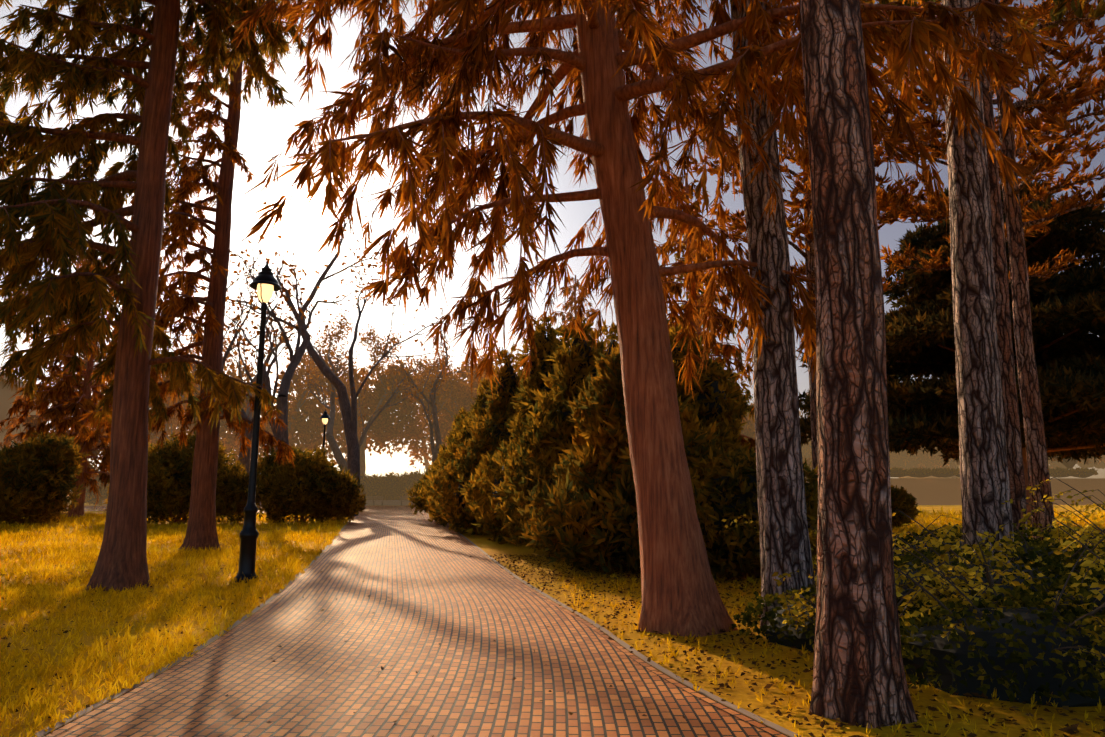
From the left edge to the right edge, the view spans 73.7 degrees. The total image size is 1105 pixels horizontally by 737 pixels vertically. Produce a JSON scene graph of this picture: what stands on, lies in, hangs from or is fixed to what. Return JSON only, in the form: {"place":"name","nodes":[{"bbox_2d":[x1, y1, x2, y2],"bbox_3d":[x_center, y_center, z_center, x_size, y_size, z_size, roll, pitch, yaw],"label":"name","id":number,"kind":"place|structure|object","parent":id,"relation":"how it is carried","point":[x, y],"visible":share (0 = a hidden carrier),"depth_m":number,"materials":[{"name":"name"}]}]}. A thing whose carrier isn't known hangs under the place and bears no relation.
{"place":"outdoors","nodes":[
{"label":"outdoors","id":0,"kind":"place"},
{"bbox_2d":[49,347,522,470],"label":"tree line","id":1,"kind":"object","parent":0,"point":[392,423],"depth_m":90.57,"materials":[{"name":"orange plant"}]},
{"bbox_2d":[55,507,774,736],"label":"path","id":2,"kind":"structure","parent":0,"point":[294,690],"depth_m":5.51,"materials":[{"name":"brick"}]},
{"bbox_2d":[155,532,685,736],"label":"leaves","id":3,"kind":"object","parent":2,"relation":"on","point":[514,678],"depth_m":5.88,"materials":[{"name":"brown plant"}]},
{"bbox_2d":[0,492,1104,736],"bbox_3d":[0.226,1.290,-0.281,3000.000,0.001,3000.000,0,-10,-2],"label":"ground","id":4,"kind":"structure","parent":0,"point":[742,692],"depth_m":6.13,"materials":[{"name":"yellow plant"}]},
{"bbox_2d":[0,0,30,319],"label":"tree","id":5,"kind":"object","parent":4,"relation":"on","point":[3,115],"visible":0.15,"depth_m":18.26,"materials":[{"name":"red plant"}]},
{"bbox_2d":[0,369,39,449],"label":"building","id":6,"kind":"structure","parent":4,"relation":"on","point":[6,393],"depth_m":55.29,"materials":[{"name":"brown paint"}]},
{"bbox_2d":[0,430,90,526],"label":"yew shrub","id":7,"kind":"object","parent":4,"relation":"on","point":[30,468],"visible":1,"depth_m":28.51,"materials":[{"name":"green plant"}]},
{"bbox_2d":[0,249,113,512],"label":"tree","id":8,"kind":"object","parent":4,"relation":"on","point":[25,418],"visible":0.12,"depth_m":44.26,"materials":[{"name":"orange plant"}]},
{"bbox_2d":[23,262,121,517],"bbox_3d":[-25.130,1.011,40.079,6.998,14.029,6.724,-7,-12,35],"label":"tree","id":9,"kind":"object","parent":4,"relation":"on","point":[60,410],"visible":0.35,"depth_m":38.63,"materials":[{"name":"orange plant"}]},
{"bbox_2d":[0,577,287,736],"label":"grass","id":10,"kind":"structure","parent":4,"relation":"on","point":[68,591],"depth_m":6.73,"materials":[{"name":"yellow plant"}]},
{"bbox_2d":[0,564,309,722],"bbox_3d":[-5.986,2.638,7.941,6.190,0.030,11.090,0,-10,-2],"label":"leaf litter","id":11,"kind":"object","parent":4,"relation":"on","point":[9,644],"visible":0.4,"depth_m":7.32,"materials":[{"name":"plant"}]},
{"bbox_2d":[0,0,311,591],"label":"tree","id":12,"kind":"object","parent":4,"relation":"on","point":[55,211],"visible":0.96,"depth_m":10.73,"materials":[{"name":"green plant"}]},
{"bbox_2d":[0,527,339,585],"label":"grass","id":13,"kind":"structure","parent":4,"relation":"on","point":[213,562],"depth_m":14.55,"materials":[{"name":"yellow plant"}]},
{"bbox_2d":[0,510,348,533],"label":"grass","id":14,"kind":"structure","parent":4,"relation":"on","point":[99,521],"depth_m":27.10,"materials":[{"name":"yellow plant"}]},
{"bbox_2d":[73,0,294,551],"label":"tree","id":15,"kind":"object","parent":4,"relation":"on","point":[201,529],"visible":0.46,"depth_m":17.30,"materials":[{"name":"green plant"}]},
{"bbox_2d":[101,430,266,523],"bbox_3d":[-15.314,4.556,30.664,6.323,3.877,4.631,0,-10,-2],"label":"yew shrub","id":16,"kind":"object","parent":4,"relation":"on","point":[169,479],"visible":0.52,"depth_m":29.78,"materials":[{"name":"green plant"}]},
{"bbox_2d":[32,512,348,736],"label":"path kerb","id":17,"kind":"structure","parent":4,"relation":"on","point":[98,704],"depth_m":5.41,"materials":[{"name":"grey concrete"}]},
{"bbox_2d":[148,326,241,441],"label":"bare tree","id":18,"kind":"object","parent":4,"relation":"on","point":[168,405],"depth_m":79.80,"materials":[{"name":"brown plant"}]},
{"bbox_2d":[42,519,350,736],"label":"path border","id":19,"kind":"object","parent":4,"relation":"on","point":[69,725],"visible":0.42,"depth_m":5.58,"materials":[{"name":"brick"}]},
{"bbox_2d":[158,291,317,439],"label":"bare tree","id":20,"kind":"object","parent":4,"relation":"on","point":[250,394],"depth_m":64.33,"materials":[{"name":"brown plant"}]},
{"bbox_2d":[163,249,320,514],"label":"bare tree","id":21,"kind":"object","parent":4,"relation":"on","point":[245,460],"visible":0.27,"depth_m":43.59,"materials":[{"name":"brown plant"}]},
{"bbox_2d":[68,505,416,508],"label":"plaza paving","id":22,"kind":"structure","parent":4,"relation":"on","point":[366,506],"depth_m":66.68,"materials":[{"name":"stone"}]},
{"bbox_2d":[364,496,382,505],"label":"bench","id":23,"kind":"object","parent":22,"relation":"on","point":[373,498],"depth_m":71.05,"materials":[{"name":"brown wood"}]},
{"bbox_2d":[400,496,414,501],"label":"bench","id":24,"kind":"object","parent":22,"relation":"on","point":[402,497],"depth_m":71.13,"materials":[{"name":"brown wood"}]},
{"bbox_2d":[72,469,423,504],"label":"hedge","id":25,"kind":"object","parent":4,"relation":"on","point":[406,480],"depth_m":74.04,"materials":[{"name":"green plant"}]},
{"bbox_2d":[234,261,280,582],"bbox_3d":[-4.568,0.723,11.388,0.480,4.970,0.480,0,-10,-2],"label":"lamp post","id":26,"kind":"object","parent":4,"relation":"on","point":[264,283],"visible":0.98,"depth_m":11.25,"materials":[{"name":"black metal"}]},
{"bbox_2d":[102,500,414,504],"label":"stone wall","id":27,"kind":"structure","parent":4,"relation":"on","point":[391,502],"depth_m":72.64,"materials":[{"name":"brown stone"}]},
{"bbox_2d":[197,202,327,516],"bbox_3d":[-14.971,-0.179,38.161,6.148,15.853,8.632,6,-11,-31],"label":"bare tree","id":28,"kind":"object","parent":4,"relation":"on","point":[289,372],"visible":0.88,"depth_m":37.82,"materials":[{"name":"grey plant"}]},
{"bbox_2d":[220,311,356,452],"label":"bare tree","id":29,"kind":"object","parent":4,"relation":"on","point":[334,335],"depth_m":91.61,"materials":[{"name":"brown plant"}]},
{"bbox_2d":[255,440,367,523],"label":"yew shrub","id":30,"kind":"object","parent":4,"relation":"on","point":[317,485],"visible":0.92,"depth_m":30.89,"materials":[{"name":"green plant"}]},
{"bbox_2d":[317,409,330,521],"bbox_3d":[-10.133,4.255,32.492,0.480,4.970,0.480,0,-10,-2],"label":"lamp post","id":31,"kind":"object","parent":4,"relation":"on","point":[325,417],"visible":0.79,"depth_m":32.71,"materials":[{"name":"black metal"}]},
{"bbox_2d":[161,191,498,515],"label":"bare tree","id":32,"kind":"object","parent":4,"relation":"on","point":[349,414],"visible":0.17,"depth_m":44.06,"materials":[{"name":"grey plant"}]},
{"bbox_2d":[291,321,430,472],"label":"bare tree","id":33,"kind":"object","parent":4,"relation":"on","point":[337,452],"depth_m":61.55,"materials":[{"name":"brown plant"}]},
{"bbox_2d":[294,320,446,473],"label":"bare tree","id":34,"kind":"object","parent":4,"relation":"on","point":[370,333],"depth_m":87.97,"materials":[{"name":"brown plant"}]},
{"bbox_2d":[371,294,485,464],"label":"bare tree","id":35,"kind":"object","parent":4,"relation":"on","point":[435,424],"depth_m":67.65,"materials":[{"name":"brown plant"}]},
{"bbox_2d":[406,400,476,522],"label":"thuja bush","id":36,"kind":"object","parent":4,"relation":"on","point":[419,501],"visible":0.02,"depth_m":31.89,"materials":[{"name":"green plant"}]},
{"bbox_2d":[424,406,468,474],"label":"thuja bush","id":37,"kind":"object","parent":4,"relation":"on","point":[457,419],"depth_m":37.49,"materials":[{"name":"green plant"}]},
{"bbox_2d":[397,351,498,432],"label":"bare tree","id":38,"kind":"object","parent":4,"relation":"on","point":[452,381],"depth_m":75.95,"materials":[{"name":"brown plant"}]},
{"bbox_2d":[423,355,484,470],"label":"bare tree","id":39,"kind":"object","parent":4,"relation":"on","point":[425,458],"depth_m":108.31,"materials":[{"name":"brown plant"}]},
{"bbox_2d":[419,377,495,526],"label":"thuja bush","id":40,"kind":"object","parent":4,"relation":"on","point":[478,407],"visible":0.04,"depth_m":27.67,"materials":[{"name":"green plant"}]},
{"bbox_2d":[425,342,525,534],"bbox_3d":[-1.664,2.233,23.875,4.798,6.199,4.243,0,-10,-2],"label":"thuja bush","id":41,"kind":"object","parent":4,"relation":"on","point":[492,433],"visible":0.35,"depth_m":22.98,"materials":[{"name":"green plant"}]},
{"bbox_2d":[476,347,499,389],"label":"bare tree","id":42,"kind":"object","parent":4,"relation":"on","point":[492,367],"depth_m":78.72,"materials":[{"name":"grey plant"}]},
{"bbox_2d":[457,313,568,543],"bbox_3d":[-0.169,1.683,19.859,4.882,6.593,4.588,0,-10,-2],"label":"thuja bush","id":43,"kind":"object","parent":4,"relation":"on","point":[477,491],"visible":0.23,"depth_m":19.35,"materials":[{"name":"green plant"}]},
{"bbox_2d":[489,314,606,553],"bbox_3d":[0.837,1.400,16.231,4.566,5.380,4.479,0,-10,-2],"label":"thuja bush","id":44,"kind":"object","parent":4,"relation":"on","point":[545,439],"visible":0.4,"depth_m":15.80,"materials":[{"name":"green plant"}]},
{"bbox_2d":[549,275,606,348],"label":"conifer shrub","id":45,"kind":"object","parent":4,"relation":"on","point":[574,287],"depth_m":53.30,"materials":[{"name":"orange plant"}]},
{"bbox_2d":[601,319,618,357],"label":"thuja bush","id":46,"kind":"object","parent":4,"relation":"on","point":[611,336],"depth_m":23.47,"materials":[{"name":"green plant"}]},
{"bbox_2d":[447,524,788,736],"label":"path border","id":47,"kind":"object","parent":4,"relation":"on","point":[751,721],"visible":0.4,"depth_m":5.46,"materials":[{"name":"brick"}]},
{"bbox_2d":[517,344,723,574],"bbox_3d":[1.419,1.502,13.190,4.128,4.325,4.305,0,-10,-2],"label":"thuja bush","id":48,"kind":"object","parent":4,"relation":"on","point":[585,515],"visible":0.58,"depth_m":12.21,"materials":[{"name":"green plant"}]},
{"bbox_2d":[448,523,800,736],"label":"path kerb","id":49,"kind":"structure","parent":4,"relation":"on","point":[713,696],"depth_m":5.50,"materials":[{"name":"grey concrete"}]},
{"bbox_2d":[225,0,1072,637],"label":"tree","id":50,"kind":"object","parent":4,"relation":"on","point":[679,592],"visible":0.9,"depth_m":7.46,"materials":[{"name":"orange plant"}]},
{"bbox_2d":[655,173,755,451],"bbox_3d":[5.482,-1.103,30.523,7.066,15.015,6.575,3,-10,-15],"label":"tree","id":51,"kind":"object","parent":4,"relation":"on","point":[725,327],"visible":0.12,"depth_m":30.57,"materials":[{"name":"red plant"}]},
{"bbox_2d":[667,234,754,451],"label":"tree","id":52,"kind":"object","parent":4,"relation":"on","point":[743,384],"visible":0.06,"depth_m":44.55,"materials":[{"name":"orange plant"}]},
{"bbox_2d":[669,320,754,470],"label":"thuja bush","id":53,"kind":"object","parent":4,"relation":"on","point":[714,400],"visible":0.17,"depth_m":17.00,"materials":[{"name":"green plant"}]},
{"bbox_2d":[689,444,817,580],"bbox_3d":[3.180,2.283,11.684,3.618,2.266,3.002,0,-10,-2],"label":"shrub","id":54,"kind":"object","parent":4,"relation":"on","point":[727,490],"visible":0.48,"depth_m":10.92,"materials":[{"name":"green plant"}]},
{"bbox_2d":[731,0,815,627],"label":"tree","id":55,"kind":"object","parent":4,"relation":"on","point":[785,547],"visible":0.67,"depth_m":7.42,"materials":[{"name":"brown plant"}]},
{"bbox_2d":[666,4,941,474],"bbox_3d":[7.566,-2.814,21.959,7.776,15.540,8.650,-3,-10,18],"label":"tree","id":56,"kind":"object","parent":4,"relation":"on","point":[807,269],"visible":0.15,"depth_m":21.32,"materials":[{"name":"orange plant"}]},
{"bbox_2d":[802,454,812,470],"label":"bare tree","id":57,"kind":"object","parent":4,"relation":"on","point":[809,462],"depth_m":83.81,"materials":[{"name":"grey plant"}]},
{"bbox_2d":[558,570,1102,736],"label":"fallen leaves","id":58,"kind":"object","parent":4,"relation":"on","point":[790,706],"depth_m":5.88,"materials":[{"name":"yellow plant"}]},
{"bbox_2d":[721,513,964,576],"bbox_3d":[3.301,2.075,8.266,2.259,1.290,2.258,9,-13,-44],"label":"yellow shrub","id":59,"kind":"object","parent":4,"relation":"on","point":[908,549],"visible":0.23,"depth_m":8.46,"materials":[{"name":"green plant"}]},
{"bbox_2d":[800,0,916,727],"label":"tree","id":60,"kind":"object","parent":4,"relation":"on","point":[859,676],"visible":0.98,"depth_m":4.62,"materials":[{"name":"brown plant"}]},
{"bbox_2d":[771,535,985,631],"bbox_3d":[2.782,1.911,6.377,1.592,1.022,2.353,-3,-10,19],"label":"yellow shrub","id":61,"kind":"object","parent":4,"relation":"on","point":[798,604],"visible":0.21,"depth_m":5.93,"materials":[{"name":"green plant"}]},
{"bbox_2d":[891,485,920,528],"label":"round shrub","id":62,"kind":"object","parent":4,"relation":"on","point":[903,501],"visible":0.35,"depth_m":25.76,"materials":[{"name":"green plant"}]},
{"bbox_2d":[731,522,1104,708],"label":"hedge","id":63,"kind":"object","parent":4,"relation":"on","point":[1008,652],"visible":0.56,"depth_m":5.09,"materials":[{"name":"green plant"}]},
{"bbox_2d":[796,178,1104,526],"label":"cedar tree","id":64,"kind":"object","parent":4,"relation":"on","point":[1067,305],"visible":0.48,"depth_m":26.68,"materials":[{"name":"green plant"}]},
{"bbox_2d":[950,459,955,477],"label":"bare tree","id":65,"kind":"object","parent":4,"relation":"on","point":[953,464],"depth_m":104.84,"materials":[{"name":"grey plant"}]},
{"bbox_2d":[892,509,1044,609],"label":"yellow shrub","id":66,"kind":"object","parent":4,"relation":"on","point":[986,594],"visible":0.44,"depth_m":5.77,"materials":[{"name":"green plant"}]},
{"bbox_2d":[942,0,1014,562],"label":"tree","id":67,"kind":"object","parent":4,"relation":"on","point":[984,483],"visible":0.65,"depth_m":8.10,"materials":[{"name":"brown plant"}]},
{"bbox_2d":[860,0,1104,545],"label":"tree","id":68,"kind":"object","parent":4,"relation":"on","point":[1033,422],"visible":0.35,"depth_m":16.01,"materials":[{"name":"brown plant"}]},
{"bbox_2d":[863,0,1104,538],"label":"tree","id":69,"kind":"object","parent":4,"relation":"on","point":[1011,415],"visible":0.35,"depth_m":11.87,"materials":[{"name":"brown plant"}]},
{"bbox_2d":[874,0,1104,281],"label":"tree","id":70,"kind":"object","parent":4,"relation":"on","point":[902,262],"visible":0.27,"depth_m":21.85,"materials":[{"name":"orange plant"}]},
{"bbox_2d":[892,512,1104,541],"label":"lawn grass","id":71,"kind":"structure","parent":4,"relation":"on","point":[928,520],"depth_m":30.02,"materials":[{"name":"yellow plant"}]},
{"bbox_2d":[893,541,1104,678],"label":"yellow shrub","id":72,"kind":"object","parent":4,"relation":"on","point":[996,589],"visible":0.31,"depth_m":5.40,"materials":[{"name":"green plant"}]},
{"bbox_2d":[918,506,1104,515],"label":"lawn grass","id":73,"kind":"structure","parent":4,"relation":"on","point":[949,512],"depth_m":41.35,"materials":[{"name":"yellow plant"}]},
{"bbox_2d":[959,522,1104,571],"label":"yellow shrub","id":74,"kind":"object","parent":4,"relation":"on","point":[1012,547],"visible":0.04,"depth_m":6.91,"materials":[{"name":"green plant"}]},
{"bbox_2d":[973,526,1104,623],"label":"yellow shrub","id":75,"kind":"object","parent":4,"relation":"on","point":[1087,562],"visible":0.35,"depth_m":5.22,"materials":[{"name":"green plant"}]},
{"bbox_2d":[1001,477,1104,559],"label":"yellow shrub","id":76,"kind":"object","parent":4,"relation":"on","point":[1076,534],"visible":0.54,"depth_m":7.70,"materials":[{"name":"green plant"}]},
{"bbox_2d":[1021,490,1104,541],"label":"yellow shrub","id":77,"kind":"object","parent":4,"relation":"on","point":[1067,518],"visible":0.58,"depth_m":8.95,"materials":[{"name":"green plant"}]},
{"bbox_2d":[1079,527,1104,564],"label":"yellow shrub","id":78,"kind":"object","parent":4,"relation":"on","point":[1084,537],"visible":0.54,"depth_m":7.05,"materials":[{"name":"green plant"}]},
{"bbox_2d":[0,0,1104,505],"bbox_3d":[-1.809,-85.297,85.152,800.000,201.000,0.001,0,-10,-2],"label":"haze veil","id":79,"kind":"object","parent":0,"point":[456,322],"depth_m":71.18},
{"bbox_2d":[0,3,1104,477],"bbox_3d":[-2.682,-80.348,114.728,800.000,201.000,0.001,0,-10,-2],"label":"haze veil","id":80,"kind":"object","parent":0,"point":[464,249],"depth_m":103.28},
{"bbox_2d":[0,0,1104,477],"label":"sky","id":81,"kind":"structure","parent":0,"point":[246,120],"materials":[{"name":"white"}]},
{"bbox_2d":[901,462,959,477],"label":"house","id":82,"kind":"structure","parent":0,"point":[956,466],"depth_m":123.73,"materials":[{"name":"paint"}]},
{"bbox_2d":[806,478,1104,504],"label":"ground","id":83,"kind":"structure","parent":0,"point":[955,486],"depth_m":83.85,"materials":[{"name":"brown plant"}]},
{"bbox_2d":[442,404,1104,469],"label":"tree line","id":84,"kind":"object","parent":83,"relation":"on","point":[750,430],"depth_m":102.55,"materials":[{"name":"orange plant"}]},
{"bbox_2d":[805,466,1097,477],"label":"hedge berm","id":85,"kind":"structure","parent":83,"relation":"on","point":[920,472],"depth_m":93.22,"materials":[{"name":"green plant"}]}
]}

